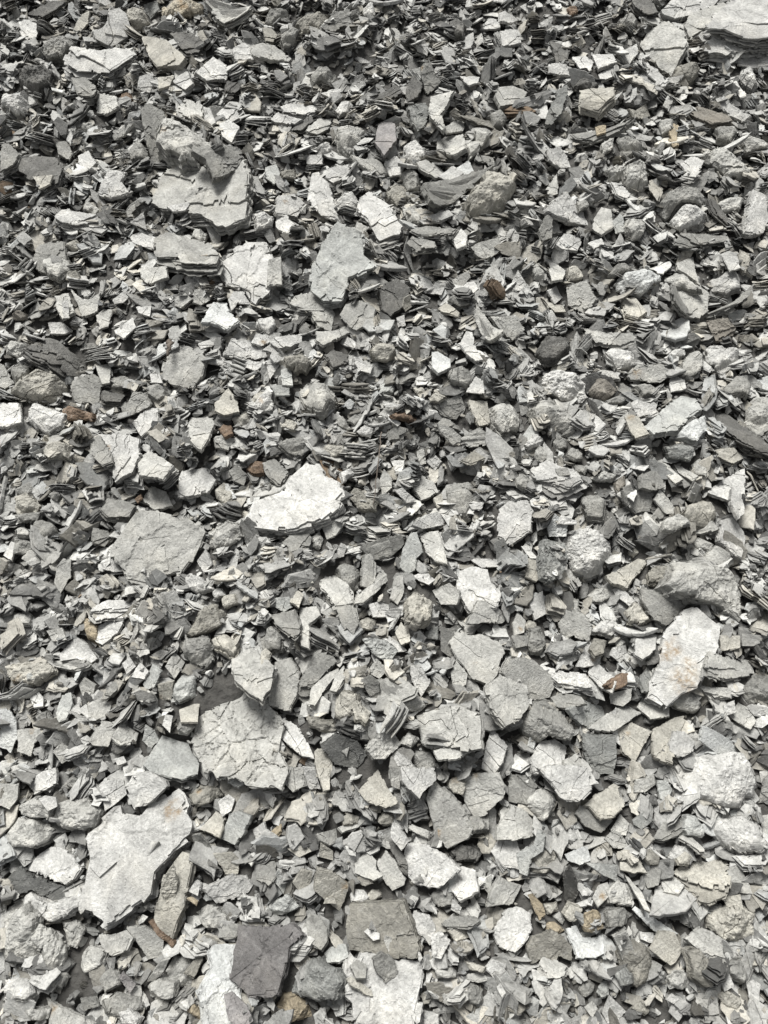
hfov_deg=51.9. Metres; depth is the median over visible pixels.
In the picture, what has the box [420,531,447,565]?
slab of shale
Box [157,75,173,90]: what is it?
flake of shale
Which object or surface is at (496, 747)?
slab of shale
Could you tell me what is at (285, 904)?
angular rock
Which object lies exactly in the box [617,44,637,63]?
flake of shale
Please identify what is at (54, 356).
slab of shale
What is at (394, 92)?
layered rock
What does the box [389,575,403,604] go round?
slab of shale
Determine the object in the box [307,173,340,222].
angular rock
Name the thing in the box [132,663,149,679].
chip of shale
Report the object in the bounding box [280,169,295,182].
angular rock
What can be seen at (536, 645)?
angular rock
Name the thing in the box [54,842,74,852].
angular rock
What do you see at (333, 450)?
pebble
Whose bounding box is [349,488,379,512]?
angular rock
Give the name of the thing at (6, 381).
angular rock
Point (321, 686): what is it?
layered rock
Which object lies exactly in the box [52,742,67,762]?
flake of shale
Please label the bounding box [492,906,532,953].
flake of shale
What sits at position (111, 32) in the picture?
slab of shale
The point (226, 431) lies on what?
angular rock
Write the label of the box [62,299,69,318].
flake of shale
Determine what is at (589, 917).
lumpy rock
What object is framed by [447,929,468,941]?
angular rock
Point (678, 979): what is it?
angular rock
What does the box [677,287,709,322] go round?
slab of shale
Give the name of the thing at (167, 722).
blocky stone
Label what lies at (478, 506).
layered rock
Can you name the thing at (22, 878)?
slab of shale
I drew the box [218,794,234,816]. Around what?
flake of shale
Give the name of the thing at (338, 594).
angular rock
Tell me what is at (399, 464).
flake of shale
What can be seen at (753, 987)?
stone
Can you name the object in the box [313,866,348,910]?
slab of shale
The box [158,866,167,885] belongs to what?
angular rock
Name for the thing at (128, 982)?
chip of shale
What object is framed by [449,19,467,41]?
angular rock
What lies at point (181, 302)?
flake of shale
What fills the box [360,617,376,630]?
angular rock
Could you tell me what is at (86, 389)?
plate of shale
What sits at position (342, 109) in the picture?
angular rock
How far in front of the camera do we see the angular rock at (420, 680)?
1.51 m
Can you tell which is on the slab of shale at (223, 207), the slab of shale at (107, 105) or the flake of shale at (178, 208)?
the flake of shale at (178, 208)
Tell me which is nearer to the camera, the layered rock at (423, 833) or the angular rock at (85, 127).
the layered rock at (423, 833)
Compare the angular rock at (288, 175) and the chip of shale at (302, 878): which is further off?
the angular rock at (288, 175)
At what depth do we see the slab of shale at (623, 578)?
1.61 m
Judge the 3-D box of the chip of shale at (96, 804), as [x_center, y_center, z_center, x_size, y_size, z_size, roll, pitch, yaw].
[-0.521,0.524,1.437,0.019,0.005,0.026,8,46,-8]
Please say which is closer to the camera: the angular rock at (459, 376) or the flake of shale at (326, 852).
the flake of shale at (326, 852)
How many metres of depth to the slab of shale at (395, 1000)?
1.31 m
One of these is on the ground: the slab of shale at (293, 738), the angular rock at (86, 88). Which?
the slab of shale at (293, 738)
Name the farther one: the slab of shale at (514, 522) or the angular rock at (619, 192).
the angular rock at (619, 192)
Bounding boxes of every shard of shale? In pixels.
[54,558,71,593]
[73,11,90,31]
[130,212,146,230]
[144,0,160,19]
[183,957,202,978]
[389,842,406,875]
[419,59,440,94]
[543,84,567,128]
[545,174,557,196]
[637,665,655,693]
[652,490,674,514]
[734,81,745,99]
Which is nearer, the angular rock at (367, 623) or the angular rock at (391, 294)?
the angular rock at (367, 623)
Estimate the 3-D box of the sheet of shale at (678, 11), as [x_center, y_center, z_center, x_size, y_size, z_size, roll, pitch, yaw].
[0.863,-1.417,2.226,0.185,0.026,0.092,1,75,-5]
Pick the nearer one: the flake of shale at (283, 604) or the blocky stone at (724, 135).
the flake of shale at (283, 604)
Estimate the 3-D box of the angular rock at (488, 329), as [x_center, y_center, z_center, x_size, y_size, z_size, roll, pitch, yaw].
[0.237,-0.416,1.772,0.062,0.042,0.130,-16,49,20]
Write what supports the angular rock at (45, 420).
on the ground
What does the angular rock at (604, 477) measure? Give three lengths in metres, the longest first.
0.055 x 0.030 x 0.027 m
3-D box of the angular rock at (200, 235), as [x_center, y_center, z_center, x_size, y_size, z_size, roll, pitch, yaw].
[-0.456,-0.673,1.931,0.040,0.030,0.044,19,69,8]
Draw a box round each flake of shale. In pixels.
[0,708,17,752]
[17,728,41,756]
[19,20,39,40]
[30,692,43,708]
[33,175,53,189]
[47,628,66,641]
[48,322,72,335]
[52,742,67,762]
[55,293,75,321]
[56,692,73,723]
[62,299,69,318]
[78,151,97,167]
[79,677,96,694]
[96,309,112,330]
[98,170,131,200]
[99,778,127,810]
[101,559,118,572]
[111,723,138,745]
[112,124,134,141]
[112,286,135,304]
[114,318,135,339]
[127,771,169,809]
[127,925,163,958]
[130,232,155,250]
[132,408,160,438]
[136,306,151,316]
[137,73,154,94]
[142,725,159,747]
[143,663,162,689]
[146,956,170,981]
[150,374,162,383]
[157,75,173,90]
[158,680,174,699]
[165,653,184,678]
[167,201,189,213]
[173,71,194,91]
[175,293,192,308]
[179,704,199,723]
[189,882,200,895]
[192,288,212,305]
[192,832,210,847]
[194,49,206,62]
[195,57,227,82]
[197,549,213,573]
[205,224,220,243]
[208,355,226,365]
[214,388,239,416]
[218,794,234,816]
[219,119,239,144]
[221,810,253,844]
[228,291,249,310]
[228,779,244,788]
[251,333,269,346]
[253,822,266,837]
[265,164,279,184]
[265,360,278,379]
[269,384,289,396]
[270,112,302,125]
[273,194,304,217]
[274,597,292,611]
[275,869,285,893]
[276,215,294,233]
[280,740,285,751]
[281,368,292,386]
[290,590,303,608]
[300,606,321,649]
[302,766,320,788]
[304,154,322,164]
[315,828,336,845]
[316,768,329,791]
[319,842,332,859]
[320,88,342,97]
[322,520,344,539]
[325,165,349,184]
[330,666,344,693]
[349,960,366,979]
[353,357,372,373]
[355,57,369,63]
[355,852,382,880]
[368,602,388,617]
[371,951,397,982]
[383,636,406,652]
[384,156,404,177]
[387,414,400,426]
[390,822,409,850]
[391,460,404,471]
[394,751,414,767]
[395,488,415,502]
[395,622,409,645]
[397,315,405,327]
[402,294,411,311]
[413,476,437,501]
[414,573,434,585]
[415,43,428,56]
[417,448,425,465]
[418,210,452,224]
[426,455,441,470]
[433,493,443,508]
[433,747,467,761]
[438,166,463,179]
[438,303,459,318]
[445,120,464,134]
[451,661,467,685]
[452,270,470,285]
[457,160,473,173]
[459,331,482,362]
[460,76,479,86]
[464,282,478,293]
[466,376,484,394]
[467,141,479,160]
[470,558,498,568]
[480,17,500,31]
[485,875,520,906]
[491,840,519,869]
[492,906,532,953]
[495,47,512,58]
[498,11,517,24]
[499,29,520,47]
[512,270,526,291]
[512,613,525,634]
[521,546,535,558]
[523,425,538,439]
[524,433,542,451]
[525,558,537,582]
[531,264,543,283]
[537,215,552,241]
[546,286,561,303]
[546,302,565,312]
[547,513,567,536]
[549,265,565,282]
[554,234,580,252]
[556,515,576,524]
[562,753,580,765]
[564,846,589,864]
[572,56,593,71]
[575,641,600,668]
[584,862,616,881]
[584,1001,597,1016]
[588,238,604,249]
[588,663,616,694]
[592,54,616,71]
[592,882,608,907]
[595,125,605,136]
[598,67,613,82]
[601,994,625,1023]
[604,830,627,848]
[609,645,626,662]
[610,814,628,836]
[612,929,633,959]
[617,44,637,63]
[619,861,646,873]
[627,104,649,119]
[631,398,657,417]
[632,812,652,828]
[633,633,656,661]
[636,698,668,719]
[637,471,664,491]
[664,348,684,360]
[667,731,694,757]
[679,156,703,172]
[692,537,713,551]
[707,468,744,502]
[715,517,745,559]
[721,974,733,991]
[722,256,739,272]
[724,894,742,908]
[728,485,744,520]
[729,702,755,729]
[756,376,767,391]
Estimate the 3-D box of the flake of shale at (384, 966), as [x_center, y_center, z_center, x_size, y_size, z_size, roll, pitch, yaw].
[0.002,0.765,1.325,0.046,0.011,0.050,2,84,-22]
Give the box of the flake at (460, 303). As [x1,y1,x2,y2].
[447,295,471,308]
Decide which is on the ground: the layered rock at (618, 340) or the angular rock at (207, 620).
the layered rock at (618, 340)
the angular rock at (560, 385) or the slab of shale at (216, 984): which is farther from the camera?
the angular rock at (560, 385)
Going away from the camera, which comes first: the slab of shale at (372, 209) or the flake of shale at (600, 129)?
the slab of shale at (372, 209)
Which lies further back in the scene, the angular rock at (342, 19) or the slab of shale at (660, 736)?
the angular rock at (342, 19)
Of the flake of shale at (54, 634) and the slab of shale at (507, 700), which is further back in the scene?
the flake of shale at (54, 634)
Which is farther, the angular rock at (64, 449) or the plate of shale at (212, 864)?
the angular rock at (64, 449)
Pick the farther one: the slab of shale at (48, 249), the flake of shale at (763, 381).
the slab of shale at (48, 249)
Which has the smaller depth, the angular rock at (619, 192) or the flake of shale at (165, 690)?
the flake of shale at (165, 690)
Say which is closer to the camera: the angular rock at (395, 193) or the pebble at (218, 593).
the pebble at (218, 593)
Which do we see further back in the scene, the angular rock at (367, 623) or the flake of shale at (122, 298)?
the flake of shale at (122, 298)
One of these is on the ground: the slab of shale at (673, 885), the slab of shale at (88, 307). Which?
the slab of shale at (673, 885)
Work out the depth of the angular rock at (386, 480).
1.68 m
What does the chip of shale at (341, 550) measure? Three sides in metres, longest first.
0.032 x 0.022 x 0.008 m
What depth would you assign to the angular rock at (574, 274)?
1.88 m
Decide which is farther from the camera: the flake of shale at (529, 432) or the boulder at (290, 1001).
the flake of shale at (529, 432)
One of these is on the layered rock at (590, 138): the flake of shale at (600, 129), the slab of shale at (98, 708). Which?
the flake of shale at (600, 129)
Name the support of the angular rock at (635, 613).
on the shale scree
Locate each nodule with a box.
[645,566,666,587]
[704,905,754,941]
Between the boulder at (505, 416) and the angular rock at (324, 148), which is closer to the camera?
the boulder at (505, 416)
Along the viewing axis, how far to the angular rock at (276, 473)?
1.69 m
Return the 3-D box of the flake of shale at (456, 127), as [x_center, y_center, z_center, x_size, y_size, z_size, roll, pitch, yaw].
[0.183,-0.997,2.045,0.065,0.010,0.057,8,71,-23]
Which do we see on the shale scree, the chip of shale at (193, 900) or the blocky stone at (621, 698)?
the chip of shale at (193, 900)
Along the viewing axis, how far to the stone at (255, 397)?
1.74 m
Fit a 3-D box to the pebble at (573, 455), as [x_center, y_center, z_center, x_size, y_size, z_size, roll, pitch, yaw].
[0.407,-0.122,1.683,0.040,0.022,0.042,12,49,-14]
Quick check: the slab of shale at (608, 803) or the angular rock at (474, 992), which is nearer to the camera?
the angular rock at (474, 992)
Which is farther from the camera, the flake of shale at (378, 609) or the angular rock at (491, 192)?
the angular rock at (491, 192)
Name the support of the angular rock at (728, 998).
on the ground
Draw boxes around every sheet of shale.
[198,338,225,348]
[383,401,405,407]
[657,0,717,22]
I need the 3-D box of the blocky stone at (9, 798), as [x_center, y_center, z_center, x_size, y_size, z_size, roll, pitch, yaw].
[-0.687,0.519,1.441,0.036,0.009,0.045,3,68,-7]
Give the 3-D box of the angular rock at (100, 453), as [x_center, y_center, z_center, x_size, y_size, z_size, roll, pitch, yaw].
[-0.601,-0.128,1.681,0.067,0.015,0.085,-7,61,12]
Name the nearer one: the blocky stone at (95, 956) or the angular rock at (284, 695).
the blocky stone at (95, 956)
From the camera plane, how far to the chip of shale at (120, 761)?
1.46 m
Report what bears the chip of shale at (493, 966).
on the shale scree
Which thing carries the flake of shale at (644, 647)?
on the shale scree
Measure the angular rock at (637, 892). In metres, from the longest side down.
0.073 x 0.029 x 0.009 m
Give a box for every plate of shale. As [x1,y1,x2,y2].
[70,374,103,404]
[88,719,118,746]
[96,364,110,385]
[137,451,174,481]
[181,847,222,870]
[224,991,253,1023]
[405,76,422,105]
[420,165,493,208]
[549,41,569,63]
[613,214,624,234]
[656,780,671,799]
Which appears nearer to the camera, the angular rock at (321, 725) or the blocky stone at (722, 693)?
the angular rock at (321, 725)
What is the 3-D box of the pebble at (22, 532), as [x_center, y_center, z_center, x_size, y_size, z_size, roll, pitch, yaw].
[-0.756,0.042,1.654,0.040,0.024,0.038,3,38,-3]
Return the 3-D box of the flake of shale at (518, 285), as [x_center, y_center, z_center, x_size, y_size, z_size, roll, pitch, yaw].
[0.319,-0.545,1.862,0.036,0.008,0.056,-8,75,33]
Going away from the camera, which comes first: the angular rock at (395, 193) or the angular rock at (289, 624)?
the angular rock at (289, 624)
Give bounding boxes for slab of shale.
[0,402,22,428]
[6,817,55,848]
[8,865,66,900]
[21,338,84,381]
[27,847,84,885]
[29,768,58,794]
[32,241,69,281]
[33,520,58,538]
[46,997,95,1023]
[59,638,98,663]
[71,290,100,317]
[78,788,193,930]
[87,697,110,721]
[92,8,129,47]
[95,620,124,645]
[96,93,119,116]
[98,432,142,484]
[110,510,206,584]
[139,266,168,285]
[140,104,165,162]
[142,36,187,72]
[142,486,173,510]
[143,735,198,782]
[151,159,254,235]
[153,232,224,276]
[161,345,207,391]
[188,417,215,453]
[191,145,243,183]
[191,693,290,791]
[195,943,241,1023]
[199,811,226,838]
[201,302,239,333]
[203,873,252,902]
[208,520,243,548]
[219,242,274,305]
[223,338,266,360]
[229,922,306,999]
[231,648,274,705]
[232,43,254,62]
[239,645,277,681]
[243,360,266,370]
[244,463,347,536]
[250,43,291,63]
[262,334,301,353]
[266,256,282,287]
[281,718,314,759]
[285,766,307,791]
[290,293,334,330]
[303,913,328,951]
[308,221,376,309]
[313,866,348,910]
[315,326,349,347]
[320,732,366,767]
[324,944,348,963]
[340,300,376,331]
[342,951,423,1023]
[346,898,423,958]
[350,155,387,176]
[354,569,387,604]
[356,192,402,243]
[358,770,398,808]
[363,637,397,659]
[364,730,400,759]
[369,659,384,678]
[375,121,396,157]
[377,850,405,890]
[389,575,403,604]
[389,766,400,788]
[399,767,435,798]
[404,842,461,888]
[415,160,443,180]
[416,704,484,752]
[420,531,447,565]
[426,781,473,849]
[431,931,449,959]
[432,394,464,420]
[433,583,460,605]
[435,134,467,159]
[437,423,462,446]
[439,625,453,656]
[446,482,475,522]
[448,632,504,685]
[460,427,485,447]
[461,772,505,816]
[465,600,505,624]
[467,400,489,427]
[470,237,500,261]
[481,731,507,771]
[483,676,528,729]
[488,315,524,341]
[493,86,527,109]
[494,805,533,841]
[497,500,533,546]
[499,657,553,699]
[499,803,532,826]
[508,773,537,804]
[528,739,566,775]
[529,461,582,500]
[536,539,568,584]
[537,764,591,802]
[540,665,593,693]
[543,192,587,227]
[546,147,570,169]
[547,62,570,77]
[551,693,586,709]
[557,610,591,640]
[565,700,603,727]
[565,925,603,959]
[566,279,597,312]
[572,78,598,91]
[574,805,612,832]
[582,733,617,773]
[582,784,624,820]
[586,707,640,732]
[592,207,613,236]
[604,559,646,590]
[617,722,651,760]
[618,59,668,109]
[624,414,649,439]
[632,906,677,933]
[633,774,655,792]
[639,588,686,627]
[640,21,688,75]
[644,396,701,439]
[644,607,721,711]
[648,930,681,964]
[650,715,686,765]
[653,819,682,842]
[661,876,684,896]
[664,273,702,294]
[675,257,699,286]
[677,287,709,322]
[682,926,726,963]
[700,36,742,63]
[703,545,733,567]
[714,96,750,122]
[738,189,767,238]
[757,56,767,65]
[757,775,767,802]
[761,815,767,833]
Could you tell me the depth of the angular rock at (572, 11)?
2.19 m
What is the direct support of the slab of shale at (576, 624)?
on the ground
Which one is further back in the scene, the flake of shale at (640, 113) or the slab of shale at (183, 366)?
the flake of shale at (640, 113)
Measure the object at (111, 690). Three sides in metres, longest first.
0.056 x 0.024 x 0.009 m
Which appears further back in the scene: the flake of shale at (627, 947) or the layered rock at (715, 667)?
the layered rock at (715, 667)
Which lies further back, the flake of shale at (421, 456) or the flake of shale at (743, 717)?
the flake of shale at (421, 456)
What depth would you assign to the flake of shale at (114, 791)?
1.45 m
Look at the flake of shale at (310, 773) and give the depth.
1.45 m
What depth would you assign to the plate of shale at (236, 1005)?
1.30 m
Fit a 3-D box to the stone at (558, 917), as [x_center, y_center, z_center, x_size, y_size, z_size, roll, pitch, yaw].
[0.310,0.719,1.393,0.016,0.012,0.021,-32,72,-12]
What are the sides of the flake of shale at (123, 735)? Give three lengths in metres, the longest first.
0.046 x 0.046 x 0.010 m
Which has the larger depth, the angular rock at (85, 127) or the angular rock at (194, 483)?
the angular rock at (85, 127)
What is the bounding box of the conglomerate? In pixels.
[402,589,431,630]
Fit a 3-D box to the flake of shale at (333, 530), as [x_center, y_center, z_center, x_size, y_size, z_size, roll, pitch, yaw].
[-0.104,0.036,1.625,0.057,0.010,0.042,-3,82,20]
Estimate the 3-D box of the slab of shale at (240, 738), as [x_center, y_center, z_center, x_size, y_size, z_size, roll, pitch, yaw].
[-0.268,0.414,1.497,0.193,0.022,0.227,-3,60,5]
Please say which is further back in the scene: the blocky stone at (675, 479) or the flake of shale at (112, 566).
the blocky stone at (675, 479)
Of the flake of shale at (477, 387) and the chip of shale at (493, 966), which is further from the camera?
the flake of shale at (477, 387)
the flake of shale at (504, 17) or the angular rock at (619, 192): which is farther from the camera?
the flake of shale at (504, 17)
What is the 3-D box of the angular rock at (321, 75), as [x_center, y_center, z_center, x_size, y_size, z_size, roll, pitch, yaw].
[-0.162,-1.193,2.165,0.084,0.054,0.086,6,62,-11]
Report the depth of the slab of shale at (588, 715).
1.50 m
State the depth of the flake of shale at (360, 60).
2.17 m
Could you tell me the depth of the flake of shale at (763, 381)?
1.78 m
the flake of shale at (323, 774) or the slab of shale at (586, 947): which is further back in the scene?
the flake of shale at (323, 774)
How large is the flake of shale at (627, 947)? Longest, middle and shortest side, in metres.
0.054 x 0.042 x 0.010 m
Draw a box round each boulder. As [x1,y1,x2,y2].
[3,901,43,964]
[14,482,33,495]
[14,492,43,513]
[24,887,81,922]
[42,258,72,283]
[179,635,215,669]
[276,991,311,1021]
[292,957,347,1001]
[488,400,519,436]
[603,348,634,371]
[653,560,741,621]
[655,186,703,221]
[666,416,707,445]
[671,693,701,713]
[672,752,755,808]
[680,501,715,530]
[700,147,751,183]
[711,815,767,854]
[743,674,767,704]
[744,397,767,436]
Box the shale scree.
[0,0,767,1023]
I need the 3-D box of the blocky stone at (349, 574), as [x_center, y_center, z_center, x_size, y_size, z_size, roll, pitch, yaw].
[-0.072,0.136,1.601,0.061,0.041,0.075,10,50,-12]
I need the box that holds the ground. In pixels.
[0,0,767,1023]
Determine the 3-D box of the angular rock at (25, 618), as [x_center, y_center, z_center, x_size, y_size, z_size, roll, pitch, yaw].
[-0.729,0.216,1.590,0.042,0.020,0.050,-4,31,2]
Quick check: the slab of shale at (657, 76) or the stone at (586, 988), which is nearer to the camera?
the stone at (586, 988)
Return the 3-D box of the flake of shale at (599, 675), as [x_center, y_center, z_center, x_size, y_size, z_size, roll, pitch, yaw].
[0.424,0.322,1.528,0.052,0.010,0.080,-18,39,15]
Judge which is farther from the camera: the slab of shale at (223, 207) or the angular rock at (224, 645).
the slab of shale at (223, 207)
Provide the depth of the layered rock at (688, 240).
1.90 m
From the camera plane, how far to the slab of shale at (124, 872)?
1.40 m
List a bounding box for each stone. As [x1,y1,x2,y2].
[0,783,19,808]
[10,369,70,405]
[61,774,77,788]
[63,918,85,948]
[81,944,109,974]
[99,930,135,956]
[162,714,172,732]
[177,98,203,126]
[203,107,215,125]
[252,390,263,401]
[256,861,276,886]
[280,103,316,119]
[287,846,311,856]
[312,531,322,550]
[334,416,352,430]
[334,563,360,593]
[335,690,360,719]
[350,889,369,901]
[351,700,371,726]
[367,889,381,899]
[379,383,394,396]
[399,732,419,748]
[402,205,421,226]
[404,694,425,711]
[413,751,436,768]
[423,287,444,295]
[429,91,454,134]
[435,966,456,977]
[484,875,491,892]
[543,901,557,913]
[546,921,563,933]
[553,910,564,923]
[561,900,581,921]
[578,87,617,120]
[578,979,594,997]
[598,370,619,381]
[600,138,613,154]
[609,688,631,705]
[612,587,635,605]
[615,939,652,987]
[621,297,646,321]
[658,459,682,484]
[660,514,690,533]
[669,376,685,392]
[674,465,698,481]
[689,459,706,478]
[699,686,730,699]
[712,447,742,466]
[713,126,736,145]
[746,979,760,1000]
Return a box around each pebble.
[12,310,28,320]
[15,526,29,538]
[39,795,57,810]
[48,491,60,501]
[65,270,80,282]
[212,588,225,599]
[213,852,238,873]
[221,594,238,608]
[246,461,264,476]
[324,444,343,456]
[370,804,381,812]
[413,387,424,396]
[514,474,529,490]
[525,620,536,629]
[534,446,546,461]
[552,436,567,451]
[565,448,582,461]
[570,464,587,475]
[605,396,625,405]
[607,263,635,278]
[627,548,638,558]
[630,1001,649,1015]
[674,851,691,866]
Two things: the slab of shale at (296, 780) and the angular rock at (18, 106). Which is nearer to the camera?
the slab of shale at (296, 780)
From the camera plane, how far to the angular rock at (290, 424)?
1.71 m
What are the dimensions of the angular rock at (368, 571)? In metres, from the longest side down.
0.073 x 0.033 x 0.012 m
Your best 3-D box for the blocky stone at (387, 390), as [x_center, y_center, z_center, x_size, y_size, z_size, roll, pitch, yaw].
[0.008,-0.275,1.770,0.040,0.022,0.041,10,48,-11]
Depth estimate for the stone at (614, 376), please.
1.76 m
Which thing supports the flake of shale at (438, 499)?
on the ground
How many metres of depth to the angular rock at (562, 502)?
1.64 m
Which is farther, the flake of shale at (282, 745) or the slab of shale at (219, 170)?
the slab of shale at (219, 170)
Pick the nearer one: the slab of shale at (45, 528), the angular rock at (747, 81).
the slab of shale at (45, 528)
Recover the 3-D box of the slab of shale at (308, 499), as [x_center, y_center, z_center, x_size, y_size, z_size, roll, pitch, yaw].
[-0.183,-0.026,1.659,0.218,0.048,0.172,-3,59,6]
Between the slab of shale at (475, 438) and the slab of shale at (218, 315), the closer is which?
the slab of shale at (475, 438)
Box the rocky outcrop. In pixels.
[692,0,767,70]
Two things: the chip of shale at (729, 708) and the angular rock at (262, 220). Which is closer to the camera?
the chip of shale at (729, 708)
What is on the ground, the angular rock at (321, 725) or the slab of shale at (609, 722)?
the slab of shale at (609, 722)
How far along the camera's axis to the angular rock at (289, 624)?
1.53 m
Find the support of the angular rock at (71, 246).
on the shale scree
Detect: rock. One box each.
[0,143,20,177]
[0,364,14,389]
[1,93,32,119]
[3,341,28,358]
[4,978,38,1002]
[5,661,58,686]
[11,364,30,383]
[13,612,33,626]
[14,512,43,523]
[14,538,31,555]
[18,65,59,104]
[18,155,67,198]
[19,795,55,819]
[25,1005,51,1020]
[26,673,35,680]
[28,1,65,19]
[28,403,71,436]
[31,924,70,992]
[36,710,53,720]
[41,36,78,66]
[43,441,72,460]
[48,659,92,671]
[54,209,107,236]
[54,796,106,830]
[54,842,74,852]
[56,141,72,161]
[62,46,137,86]
[62,406,97,423]
[65,240,79,251]
[71,77,98,99]
[80,122,93,131]
[80,995,99,1010]
[82,200,98,213]
[84,617,98,645]
[88,599,132,623]
[89,436,114,469]
[91,528,110,546]
[99,498,137,522]
[99,967,121,992]
[100,390,126,405]
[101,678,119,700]
[102,991,145,1019]
[110,741,128,754]
[111,376,128,389]
[117,93,133,101]
[118,1007,144,1023]
[121,391,152,416]
[124,7,150,32]
[128,141,150,163]
[146,384,171,402]
[147,973,179,999]
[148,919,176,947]
[154,851,196,938]
[156,116,210,175]
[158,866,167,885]
[160,864,177,903]
[162,0,203,20]
[166,953,196,986]
[168,31,205,57]
[172,675,196,704]
[177,721,196,735]
[178,468,216,499]
[184,1003,199,1018]
[185,276,200,287]
[185,573,214,593]
[186,604,226,637]
[188,785,223,806]
[192,229,208,243]
[196,904,226,929]
[198,277,209,287]
[203,0,253,29]
[212,634,240,659]
[213,435,234,451]
[214,482,234,502]
[216,108,240,123]
[218,923,242,938]
[219,424,233,439]
[223,81,240,100]
[229,464,247,486]
[232,413,250,427]
[252,212,273,233]
[253,390,273,414]
[256,316,275,334]
[259,626,284,653]
[262,27,277,44]
[262,459,288,486]
[264,8,288,29]
[265,893,299,914]
[269,657,301,711]
[271,609,301,640]
[271,824,281,836]
[277,799,290,816]
[278,437,309,460]
[280,27,298,52]
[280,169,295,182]
[280,419,297,432]
[282,533,311,551]
[284,353,311,375]
[292,116,313,133]
[294,11,326,39]
[298,652,335,702]
[299,382,337,419]
[305,118,332,135]
[306,716,335,732]
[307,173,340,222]
[308,668,338,708]
[310,66,335,90]
[314,748,332,777]
[316,142,331,154]
[319,9,351,32]
[319,575,361,644]
[324,349,348,370]
[334,101,353,118]
[334,125,364,161]
[334,191,358,209]
[337,819,364,833]
[339,469,354,483]
[341,336,356,349]
[341,813,359,825]
[347,413,361,425]
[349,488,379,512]
[351,9,359,21]
[357,425,373,438]
[359,534,403,560]
[360,554,375,587]
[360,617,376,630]
[361,675,380,697]
[363,2,375,16]
[368,343,395,362]
[374,84,404,100]
[375,677,418,716]
[377,278,409,317]
[377,811,393,826]
[379,469,392,493]
[384,184,410,209]
[386,426,408,441]
[389,412,416,425]
[397,169,420,192]
[398,373,417,384]
[399,532,423,573]
[404,140,426,163]
[406,103,428,133]
[406,236,436,254]
[408,824,429,839]
[409,512,445,530]
[409,665,430,696]
[410,226,459,237]
[413,910,435,944]
[420,1010,438,1023]
[424,626,438,640]
[428,393,446,403]
[430,889,453,906]
[431,352,450,375]
[431,418,460,434]
[441,915,481,930]
[446,366,472,390]
[446,776,465,794]
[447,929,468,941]
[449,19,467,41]
[449,843,481,862]
[451,113,494,131]
[451,866,479,902]
[454,228,467,250]
[459,445,488,465]
[462,171,515,219]
[465,983,482,1004]
[466,972,486,982]
[469,502,483,510]
[470,816,489,833]
[473,128,489,151]
[474,305,504,343]
[486,109,506,130]
[510,635,527,649]
[516,829,545,875]
[518,698,574,743]
[525,929,571,963]
[526,626,545,655]
[527,398,575,438]
[527,787,554,820]
[528,893,545,920]
[529,591,545,619]
[532,845,555,873]
[534,335,570,367]
[537,957,567,979]
[539,370,586,404]
[548,498,567,509]
[563,864,578,902]
[565,266,582,282]
[566,6,577,18]
[566,526,611,580]
[570,119,633,145]
[573,178,582,192]
[575,200,588,213]
[580,495,605,522]
[581,328,635,348]
[581,909,603,932]
[586,398,613,434]
[586,588,609,604]
[587,638,606,658]
[588,378,619,401]
[590,470,615,482]
[591,619,616,638]
[596,980,608,998]
[602,673,627,690]
[603,164,624,185]
[603,906,631,927]
[605,880,634,906]
[609,182,629,200]
[613,269,660,300]
[613,476,625,493]
[615,136,642,160]
[615,965,633,986]
[617,13,636,30]
[617,383,631,393]
[620,485,653,513]
[621,159,648,196]
[622,218,645,242]
[623,602,650,625]
[624,874,649,912]
[625,364,667,382]
[630,0,657,19]
[631,384,659,398]
[643,849,659,864]
[643,884,652,902]
[644,867,661,887]
[658,119,674,137]
[662,444,693,462]
[666,970,689,989]
[667,204,706,233]
[667,845,684,865]
[668,124,678,149]
[669,283,754,321]
[672,62,699,85]
[672,233,730,248]
[674,858,731,906]
[678,351,703,381]
[678,835,705,854]
[680,814,704,838]
[681,946,713,987]
[682,2,725,44]
[690,106,733,128]
[695,521,719,535]
[698,726,738,753]
[699,651,754,681]
[702,345,738,379]
[705,199,730,226]
[706,318,735,343]
[709,271,740,298]
[714,410,767,462]
[717,988,740,1008]
[718,197,743,215]
[719,635,739,650]
[723,376,750,400]
[727,866,751,893]
[729,957,746,983]
[737,136,767,152]
[738,66,757,93]
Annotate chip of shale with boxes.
[3,542,14,561]
[82,489,90,500]
[91,798,101,806]
[115,756,126,765]
[119,970,135,992]
[122,657,135,673]
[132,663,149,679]
[135,494,142,503]
[187,897,197,905]
[260,648,271,663]
[292,868,312,889]
[323,897,335,903]
[336,543,346,557]
[346,976,372,996]
[364,929,379,940]
[383,935,391,952]
[451,900,461,913]
[463,959,486,972]
[486,958,505,976]
[496,983,505,997]
[555,468,570,475]
[614,636,625,646]
[638,931,655,942]
[665,993,679,1003]
[716,777,731,790]
[723,701,735,714]
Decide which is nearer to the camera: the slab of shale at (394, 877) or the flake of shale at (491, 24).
the slab of shale at (394, 877)
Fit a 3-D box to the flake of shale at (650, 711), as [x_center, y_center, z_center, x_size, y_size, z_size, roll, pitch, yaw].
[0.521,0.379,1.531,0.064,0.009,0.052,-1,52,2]
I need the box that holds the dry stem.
[373,432,381,503]
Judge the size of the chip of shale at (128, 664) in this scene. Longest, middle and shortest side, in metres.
0.033 x 0.026 x 0.008 m
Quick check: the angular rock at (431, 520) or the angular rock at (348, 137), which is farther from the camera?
the angular rock at (348, 137)
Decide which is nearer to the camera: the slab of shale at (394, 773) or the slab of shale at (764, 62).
the slab of shale at (394, 773)
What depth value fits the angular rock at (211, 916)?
1.39 m

